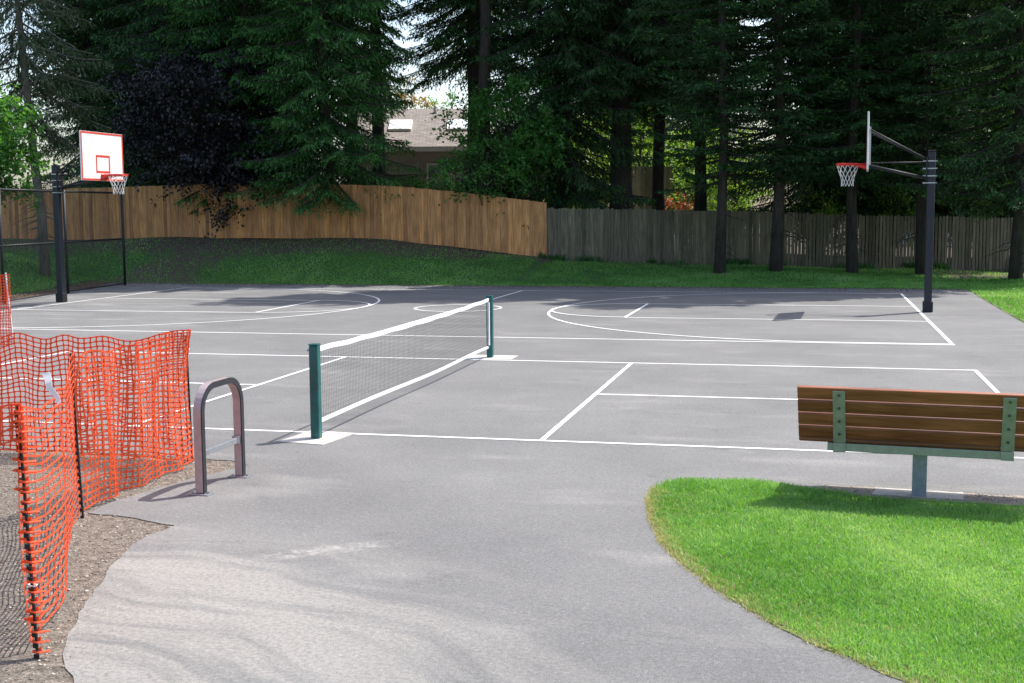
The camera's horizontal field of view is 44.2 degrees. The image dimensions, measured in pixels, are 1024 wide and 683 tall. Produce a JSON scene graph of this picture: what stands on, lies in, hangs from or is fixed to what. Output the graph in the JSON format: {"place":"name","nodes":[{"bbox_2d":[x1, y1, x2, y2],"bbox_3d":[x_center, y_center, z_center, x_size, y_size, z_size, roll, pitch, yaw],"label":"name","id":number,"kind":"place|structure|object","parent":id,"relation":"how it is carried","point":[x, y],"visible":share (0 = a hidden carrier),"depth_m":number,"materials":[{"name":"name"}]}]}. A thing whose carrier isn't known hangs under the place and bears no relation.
{"place":"outdoors","nodes":[
{"label":"outdoors","id":0,"kind":"place"},
{"bbox_2d":[0,253,92,294],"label":"grass","id":1,"kind":"structure","parent":0,"point":[50,281],"depth_m":37.40,"materials":[{"name":"green plant"}]},
{"bbox_2d":[0,450,229,681],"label":"gravel","id":2,"kind":"structure","parent":0,"point":[68,589],"depth_m":8.41,"materials":[{"name":"gravel"}]},
{"bbox_2d":[0,0,809,207],"label":"sky","id":3,"kind":"structure","parent":0,"point":[440,95],"materials":[{"name":"white"}]},
{"bbox_2d":[358,106,552,217],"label":"house","id":4,"kind":"structure","parent":0,"point":[415,129],"depth_m":57.21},
{"bbox_2d":[427,163,451,210],"bbox_3d":[-3.258,-6.628,56.854,1.140,2.800,0.047,-1,6,-1],"label":"window","id":5,"kind":"structure","parent":4,"relation":"in","point":[433,165],"depth_m":56.75,"materials":[{"name":"black glass"}]},
{"bbox_2d":[453,163,465,192],"bbox_3d":[-2.058,-6.639,56.878,1.140,2.800,0.047,-1,6,-1],"label":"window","id":6,"kind":"structure","parent":4,"relation":"in","point":[453,163],"depth_m":56.80,"materials":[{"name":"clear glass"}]},
{"bbox_2d":[0,209,1023,682],"bbox_3d":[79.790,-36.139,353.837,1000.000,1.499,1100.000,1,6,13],"label":"ground","id":7,"kind":"structure","parent":0,"point":[10,571],"depth_m":11.20,"materials":[{"name":"green plant"}]},
{"bbox_2d":[0,273,13,345],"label":"safety fence","id":8,"kind":"object","parent":7,"relation":"on","point":[6,277],"visible":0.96,"depth_m":20.58,"materials":[{"name":"orange plastic"}]},
{"bbox_2d":[0,81,73,213],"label":"maple tree","id":9,"kind":"object","parent":7,"relation":"on","point":[10,148],"visible":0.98,"depth_m":33.52,"materials":[{"name":"green plant"}]},
{"bbox_2d":[0,278,122,299],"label":"leaf litter","id":10,"kind":"object","parent":7,"relation":"on","point":[73,287],"visible":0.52,"depth_m":36.18,"materials":[{"name":"brown plant"}]},
{"bbox_2d":[0,0,125,276],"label":"conifer tree","id":11,"kind":"object","parent":7,"relation":"on","point":[26,63],"visible":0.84,"depth_m":37.44,"materials":[{"name":"green plant"}]},
{"bbox_2d":[0,188,125,303],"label":"chain link fence","id":12,"kind":"object","parent":7,"relation":"on","point":[65,243],"visible":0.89,"depth_m":33.62,"materials":[{"name":"black metal"}]},
{"bbox_2d":[0,0,160,187],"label":"conifer tree","id":13,"kind":"object","parent":7,"relation":"on","point":[82,47],"visible":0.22,"depth_m":48.45,"materials":[{"name":"green plant"}]},
{"bbox_2d":[23,1,150,188],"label":"conifer tree","id":14,"kind":"object","parent":7,"relation":"on","point":[73,138],"visible":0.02,"depth_m":57.83,"materials":[{"name":"green plant"}]},
{"bbox_2d":[0,329,193,658],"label":"safety fence","id":15,"kind":"object","parent":7,"relation":"on","point":[21,440],"visible":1,"depth_m":9.74,"materials":[{"name":"plastic"}]},
{"bbox_2d":[41,372,60,404],"bbox_3d":[-2.521,0.256,6.880,0.142,0.174,0.039,4,8,38],"label":"ribbon","id":16,"kind":"object","parent":15,"relation":"attached to","point":[48,383],"visible":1,"depth_m":6.87,"materials":[{"name":"white plastic"}]},
{"bbox_2d":[45,0,222,187],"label":"conifer tree","id":17,"kind":"object","parent":7,"relation":"on","point":[104,3],"visible":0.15,"depth_m":47.27,"materials":[{"name":"green plant"}]},
{"bbox_2d":[61,456,263,679],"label":"gravel","id":18,"kind":"structure","parent":7,"relation":"on","point":[128,578],"depth_m":7.47,"materials":[{"name":"grey gravel"}]},
{"bbox_2d":[90,0,283,186],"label":"conifer tree","id":19,"kind":"object","parent":7,"relation":"on","point":[150,20],"visible":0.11,"depth_m":44.67,"materials":[{"name":"green plant"}]},
{"bbox_2d":[83,25,301,208],"bbox_3d":[-10.683,-6.855,42.687,7.957,7.460,7.928,1,6,13],"label":"purple leaf tree","id":20,"kind":"object","parent":7,"relation":"on","point":[214,149],"visible":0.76,"depth_m":41.47,"materials":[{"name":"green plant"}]},
{"bbox_2d":[141,0,320,215],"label":"conifer tree","id":21,"kind":"object","parent":7,"relation":"on","point":[233,9],"visible":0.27,"depth_m":42.73,"materials":[{"name":"green plant"}]},
{"bbox_2d":[186,149,299,243],"bbox_3d":[-8.929,-4.886,42.799,4.347,3.559,4.104,-4,7,-27],"label":"purple leaf tree","id":22,"kind":"object","parent":7,"relation":"on","point":[219,183],"visible":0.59,"depth_m":41.73,"materials":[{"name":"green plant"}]},
{"bbox_2d":[1,184,546,256],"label":"cedar fence","id":23,"kind":"object","parent":7,"relation":"on","point":[471,222],"visible":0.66,"depth_m":41.70,"materials":[{"name":"brown wood"}]},
{"bbox_2d":[260,12,342,183],"bbox_3d":[-11.892,-21.295,60.207,8.167,33.051,8.287,5,8,44],"label":"conifer tree","id":24,"kind":"object","parent":7,"relation":"on","point":[313,112],"depth_m":60.72,"materials":[{"name":"green plant"}]},
{"bbox_2d":[224,0,390,169],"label":"conifer tree","id":25,"kind":"object","parent":7,"relation":"on","point":[305,54],"visible":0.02,"depth_m":48.92,"materials":[{"name":"green plant"}]},
{"bbox_2d":[222,0,427,221],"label":"conifer tree","id":26,"kind":"object","parent":7,"relation":"on","point":[332,163],"visible":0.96,"depth_m":40.98,"materials":[{"name":"green plant"}]},
{"bbox_2d":[329,1,397,184],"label":"conifer tree","id":27,"kind":"object","parent":7,"relation":"on","point":[380,16],"visible":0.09,"depth_m":45.11,"materials":[{"name":"green plant"}]},
{"bbox_2d":[338,150,403,187],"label":"shrub","id":28,"kind":"object","parent":7,"relation":"on","point":[384,172],"visible":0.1,"depth_m":43.31,"materials":[{"name":"green plant"}]},
{"bbox_2d":[337,0,415,172],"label":"conifer tree","id":29,"kind":"object","parent":7,"relation":"on","point":[376,130],"visible":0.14,"depth_m":46.28,"materials":[{"name":"green plant"}]},
{"bbox_2d":[373,172,443,190],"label":"shrub","id":30,"kind":"object","parent":7,"relation":"on","point":[417,183],"visible":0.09,"depth_m":43.26,"materials":[{"name":"green plant"}]},
{"bbox_2d":[387,76,442,108],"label":"broadleaf tree","id":31,"kind":"object","parent":7,"relation":"on","point":[422,101],"visible":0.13,"depth_m":73.11,"materials":[{"name":"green plant"}]},
{"bbox_2d":[422,91,456,108],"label":"broadleaf tree","id":32,"kind":"object","parent":7,"relation":"on","point":[450,98],"visible":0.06,"depth_m":78.51,"materials":[{"name":"green plant"}]},
{"bbox_2d":[408,0,507,151],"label":"conifer tree","id":33,"kind":"object","parent":7,"relation":"on","point":[447,38],"visible":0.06,"depth_m":48.79,"materials":[{"name":"green plant"}]},
{"bbox_2d":[381,0,554,192],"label":"conifer tree","id":34,"kind":"object","parent":7,"relation":"on","point":[462,53],"visible":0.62,"depth_m":44.84,"materials":[{"name":"green plant"}]},
{"bbox_2d":[450,0,494,190],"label":"conifer tree","id":35,"kind":"object","parent":7,"relation":"on","point":[484,73],"visible":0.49,"depth_m":42.76,"materials":[{"name":"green plant"}]},
{"bbox_2d":[421,143,550,215],"bbox_3d":[-0.694,-4.609,41.782,4.353,3.962,4.663,-2,6,-13],"label":"shrub","id":36,"kind":"object","parent":7,"relation":"on","point":[492,187],"visible":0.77,"depth_m":41.29,"materials":[{"name":"green plant"}]},
{"bbox_2d":[424,71,587,222],"bbox_3d":[0.003,-5.911,42.315,4.934,6.509,5.411,-6,8,-43],"label":"maple tree","id":37,"kind":"object","parent":7,"relation":"on","point":[515,137],"visible":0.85,"depth_m":41.65,"materials":[{"name":"green plant"}]},
{"bbox_2d":[0,283,1023,682],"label":"asphalt court","id":38,"kind":"object","parent":7,"relation":"on","point":[376,551],"visible":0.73,"depth_m":10.61,"materials":[{"name":"grey asphalt"}]},
{"bbox_2d":[49,130,127,301],"bbox_3d":[-10.043,-2.942,30.097,1.714,4.045,1.636,-3,7,-23],"label":"basketball hoop","id":39,"kind":"object","parent":38,"relation":"on","point":[101,156],"visible":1,"depth_m":30.25,"materials":[{"name":"white metal"}]},
{"bbox_2d":[188,377,251,495],"bbox_3d":[-2.317,0.722,9.991,0.170,0.847,0.770,1,6,14],"label":"bike rack","id":40,"kind":"object","parent":38,"relation":"on","point":[236,440],"visible":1,"depth_m":9.81,"materials":[{"name":"metal"}]},
{"bbox_2d":[278,430,353,444],"bbox_3d":[-1.874,0.921,12.098,0.496,0.006,0.645,2,6,20],"label":"concrete pad","id":41,"kind":"object","parent":38,"relation":"on","point":[327,437],"visible":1,"depth_m":12.03,"materials":[{"name":"white concrete"}]},
{"bbox_2d":[307,295,493,438],"bbox_3d":[-1.111,0.125,15.252,0.122,0.905,6.794,1,6,13],"label":"court net","id":42,"kind":"object","parent":41,"relation":"on","point":[315,378],"visible":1,"depth_m":13.88,"materials":[{"name":"fabric"}]},
{"bbox_2d":[306,300,647,316],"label":"court lines","id":43,"kind":"object","parent":38,"relation":"on","point":[550,310],"visible":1,"depth_m":27.92,"materials":[{"name":"paint"}]},
{"bbox_2d":[7,288,954,344],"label":"court lines","id":44,"kind":"object","parent":38,"relation":"on","point":[514,337],"visible":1,"depth_m":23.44,"materials":[{"name":"paint"}]},
{"bbox_2d":[466,355,516,359],"bbox_3d":[-0.315,0.231,18.556,0.720,0.006,0.500,1,6,13],"label":"concrete pad","id":45,"kind":"object","parent":38,"relation":"on","point":[502,357],"visible":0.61,"depth_m":18.50,"materials":[{"name":"white concrete"}]},
{"bbox_2d":[1,351,999,439],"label":"court lines","id":46,"kind":"object","parent":38,"relation":"on","point":[585,402],"visible":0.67,"depth_m":15.06,"materials":[{"name":"paint"}]},
{"bbox_2d":[0,352,1023,457],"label":"court lines","id":47,"kind":"object","parent":38,"relation":"on","point":[547,440],"visible":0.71,"depth_m":12.63,"materials":[{"name":"paint"}]},
{"bbox_2d":[98,283,962,294],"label":"leaf litter","id":48,"kind":"object","parent":38,"relation":"on","point":[542,287],"visible":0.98,"depth_m":35.14,"materials":[{"name":"brown plant"}]},
{"bbox_2d":[836,111,937,311],"bbox_3d":[7.643,-2.652,26.133,1.714,4.045,1.636,-3,6,-21],"label":"basketball hoop","id":49,"kind":"object","parent":38,"relation":"on","point":[930,161],"visible":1,"depth_m":25.72,"materials":[{"name":"black metal"}]},
{"bbox_2d":[791,485,1023,505],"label":"soil strip","id":50,"kind":"object","parent":38,"relation":"on","point":[870,489],"visible":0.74,"depth_m":9.39,"materials":[{"name":"brown soil"}]},
{"bbox_2d":[785,483,1023,503],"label":"wood chips","id":51,"kind":"object","parent":50,"relation":"on","point":[1016,500],"visible":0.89,"depth_m":9.40,"materials":[{"name":"brown wood"}]},
{"bbox_2d":[872,488,963,499],"bbox_3d":[3.063,1.153,9.508,0.658,0.016,0.259,2,6,18],"label":"concrete footing","id":52,"kind":"object","parent":38,"relation":"on","point":[908,493],"visible":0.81,"depth_m":9.50,"materials":[{"name":"grey concrete"}]},
{"bbox_2d":[797,385,1023,496],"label":"park bench","id":53,"kind":"object","parent":52,"relation":"on","point":[920,426],"visible":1,"depth_m":9.17,"materials":[{"name":"brown wood"}]},
{"bbox_2d":[452,0,674,254],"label":"conifer tree","id":54,"kind":"object","parent":7,"relation":"on","point":[554,16],"visible":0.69,"depth_m":42.86,"materials":[{"name":"green plant"}]},
{"bbox_2d":[543,151,609,227],"bbox_3d":[2.828,-5.649,49.690,3.570,4.668,3.597,-2,6,-17],"label":"shrub","id":55,"kind":"object","parent":7,"relation":"on","point":[583,185],"visible":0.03,"depth_m":49.50,"materials":[{"name":"green plant"}]},
{"bbox_2d":[566,179,607,248],"bbox_3d":[3.035,-5.361,51.877,1.832,3.244,0.183,0,6,3],"label":"board screen","id":56,"kind":"object","parent":7,"relation":"on","point":[603,220],"depth_m":51.89,"materials":[{"name":"wood"}]},
{"bbox_2d":[543,14,652,153],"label":"conifer tree","id":57,"kind":"object","parent":7,"relation":"on","point":[606,116],"visible":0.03,"depth_m":90.64,"materials":[{"name":"green plant"}]},
{"bbox_2d":[570,117,651,175],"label":"shrub","id":58,"kind":"object","parent":7,"relation":"on","point":[574,145],"visible":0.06,"depth_m":58.84,"materials":[{"name":"green plant"}]},
{"bbox_2d":[584,110,651,208],"bbox_3d":[4.642,-8.359,61.547,5.523,7.348,4.363,1,6,13],"label":"shrub","id":59,"kind":"object","parent":7,"relation":"on","point":[644,152],"visible":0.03,"depth_m":60.73,"materials":[{"name":"green plant"}]},
{"bbox_2d":[511,0,729,258],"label":"conifer tree","id":60,"kind":"object","parent":7,"relation":"on","point":[636,84],"visible":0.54,"depth_m":42.85,"materials":[{"name":"green plant"}]},
{"bbox_2d":[600,109,689,193],"bbox_3d":[5.969,-7.680,56.761,3.841,7.464,4.132,4,7,34],"label":"shrub","id":61,"kind":"object","parent":7,"relation":"on","point":[641,139],"visible":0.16,"depth_m":56.42,"materials":[{"name":"green plant"}]},
{"bbox_2d":[607,43,684,186],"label":"conifer tree","id":62,"kind":"object","parent":7,"relation":"on","point":[666,120],"visible":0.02,"depth_m":92.87,"materials":[{"name":"green plant"}]},
{"bbox_2d":[632,166,672,249],"bbox_3d":[5.822,-5.477,52.872,1.856,3.696,0.183,0,6,3],"label":"board screen","id":63,"kind":"object","parent":7,"relation":"on","point":[643,187],"visible":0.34,"depth_m":52.72,"materials":[{"name":"wood"}]},
{"bbox_2d":[591,0,750,215],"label":"conifer tree","id":64,"kind":"object","parent":7,"relation":"on","point":[657,178],"visible":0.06,"depth_m":46.36,"materials":[{"name":"green plant"}]},
{"bbox_2d":[665,191,692,226],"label":"shrub","id":65,"kind":"object","parent":7,"relation":"on","point":[678,207],"visible":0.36,"depth_m":50.62,"materials":[{"name":"red plant"}]},
{"bbox_2d":[637,129,742,213],"bbox_3d":[8.299,-7.158,59.743,5.093,5.954,5.194,-3,6,-21],"label":"shrub","id":66,"kind":"object","parent":7,"relation":"on","point":[689,146],"visible":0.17,"depth_m":59.32,"materials":[{"name":"green plant"}]},
{"bbox_2d":[664,165,729,238],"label":"shrub","id":67,"kind":"object","parent":7,"relation":"on","point":[690,198],"visible":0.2,"depth_m":51.67,"materials":[{"name":"green plant"}]},
{"bbox_2d":[650,16,754,211],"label":"conifer tree","id":68,"kind":"object","parent":7,"relation":"on","point":[668,129],"visible":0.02,"depth_m":88.10,"materials":[{"name":"green plant"}]},
{"bbox_2d":[632,0,798,214],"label":"conifer tree","id":69,"kind":"object","parent":7,"relation":"on","point":[700,201],"visible":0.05,"depth_m":46.81,"materials":[{"name":"green plant"}]},
{"bbox_2d":[625,0,836,273],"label":"conifer tree","id":70,"kind":"object","parent":7,"relation":"on","point":[720,56],"visible":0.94,"depth_m":37.12,"materials":[{"name":"green plant"}]},
{"bbox_2d":[706,156,766,227],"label":"shrub","id":71,"kind":"object","parent":7,"relation":"on","point":[735,203],"visible":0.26,"depth_m":52.58,"materials":[{"name":"green plant"}]},
{"bbox_2d":[706,122,772,228],"bbox_3d":[11.164,-7.468,60.250,4.674,6.439,5.632,-1,6,-6],"label":"shrub","id":72,"kind":"object","parent":7,"relation":"on","point":[732,186],"visible":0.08,"depth_m":59.94,"materials":[{"name":"green plant"}]},
{"bbox_2d":[682,0,871,271],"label":"conifer tree","id":73,"kind":"object","parent":7,"relation":"on","point":[776,247],"visible":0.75,"depth_m":37.32,"materials":[{"name":"green plant"}]},
{"bbox_2d":[538,250,1023,272],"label":"weeds","id":74,"kind":"object","parent":7,"relation":"on","point":[750,262],"visible":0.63,"depth_m":40.66,"materials":[{"name":"green plant"}]},
{"bbox_2d":[547,207,1023,270],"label":"picket fence","id":75,"kind":"object","parent":7,"relation":"on","point":[668,241],"visible":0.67,"depth_m":40.95,"materials":[{"name":"grey wood"}]},
{"bbox_2d":[714,0,915,259],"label":"conifer tree","id":76,"kind":"object","parent":7,"relation":"on","point":[814,186],"visible":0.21,"depth_m":44.62,"materials":[{"name":"green plant"}]},
{"bbox_2d":[785,181,858,254],"bbox_3d":[10.779,-4.030,43.700,2.951,3.497,2.879,-3,6,-20],"label":"shrub","id":77,"kind":"object","parent":7,"relation":"on","point":[831,210],"visible":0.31,"depth_m":43.19,"materials":[{"name":"green plant"}]},
{"bbox_2d":[745,0,967,273],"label":"conifer tree","id":78,"kind":"object","parent":7,"relation":"on","point":[857,51],"visible":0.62,"depth_m":37.67,"materials":[{"name":"green plant"}]},
{"bbox_2d":[784,6,957,256],"bbox_3d":[14.099,-19.226,48.310,8.287,33.051,8.167,1,6,16],"label":"conifer tree","id":79,"kind":"object","parent":7,"relation":"on","point":[870,187],"depth_m":49.58,"materials":[{"name":"green plant"}]},
{"bbox_2d":[791,0,988,263],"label":"conifer tree","id":80,"kind":"object","parent":7,"relation":"on","point":[864,207],"visible":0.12,"depth_m":44.26,"materials":[{"name":"green plant"}]},
{"bbox_2d":[844,186,941,259],"bbox_3d":[13.121,-3.880,43.577,3.405,3.273,3.519,1,6,13],"label":"shrub","id":81,"kind":"object","parent":7,"relation":"on","point":[896,211],"visible":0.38,"depth_m":43.30,"materials":[{"name":"green plant"}]},
{"bbox_2d":[828,0,1017,274],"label":"conifer tree","id":82,"kind":"object","parent":7,"relation":"on","point":[925,114],"visible":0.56,"depth_m":37.98,"materials":[{"name":"green plant"}]},
{"bbox_2d":[865,11,1013,259],"bbox_3d":[16.530,-19.107,47.855,8.167,33.051,8.287,3,7,32],"label":"conifer tree","id":83,"kind":"object","parent":7,"relation":"on","point":[943,208],"visible":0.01,"depth_m":49.08,"materials":[{"name":"green plant"}]},
{"bbox_2d":[875,0,1019,263],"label":"conifer tree","id":84,"kind":"object","parent":7,"relation":"on","point":[946,128],"visible":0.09,"depth_m":43.99,"materials":[{"name":"green plant"}]},
{"bbox_2d":[895,0,1023,279],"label":"conifer tree","id":85,"kind":"object","parent":7,"relation":"on","point":[997,19],"visible":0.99,"depth_m":35.58,"materials":[{"name":"green plant"}]},
{"bbox_2d":[934,191,1010,253],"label":"shrub","id":86,"kind":"object","parent":7,"relation":"on","point":[969,220],"visible":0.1,"depth_m":43.49,"materials":[{"name":"green plant"}]},
{"bbox_2d":[961,5,1005,261],"bbox_3d":[18.610,-19.525,47.362,8.971,34.175,9.343,-6,8,-42],"label":"conifer tree","id":87,"kind":"object","parent":7,"relation":"on","point":[1000,216],"depth_m":48.56,"materials":[{"name":"green plant"}]},
{"bbox_2d":[949,0,1018,244],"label":"conifer tree","id":88,"kind":"object","parent":7,"relation":"on","point":[1010,213],"visible":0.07,"depth_m":43.88,"materials":[{"name":"green plant"}]},
{"bbox_2d":[3,236,1023,288],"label":"grass","id":89,"kind":"structure","parent":0,"point":[906,281],"depth_m":38.10,"materials":[{"name":"green plant"}]},
{"bbox_2d":[644,475,1023,682],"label":"lawn","id":90,"kind":"structure","parent":0,"point":[902,678],"depth_m":7.33,"materials":[{"name":"green plant"}]},
{"bbox_2d":[967,288,1023,321],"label":"lawn","id":91,"kind":"structure","parent":0,"point":[1009,313],"depth_m":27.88,"materials":[{"name":"green plant"}]}
]}

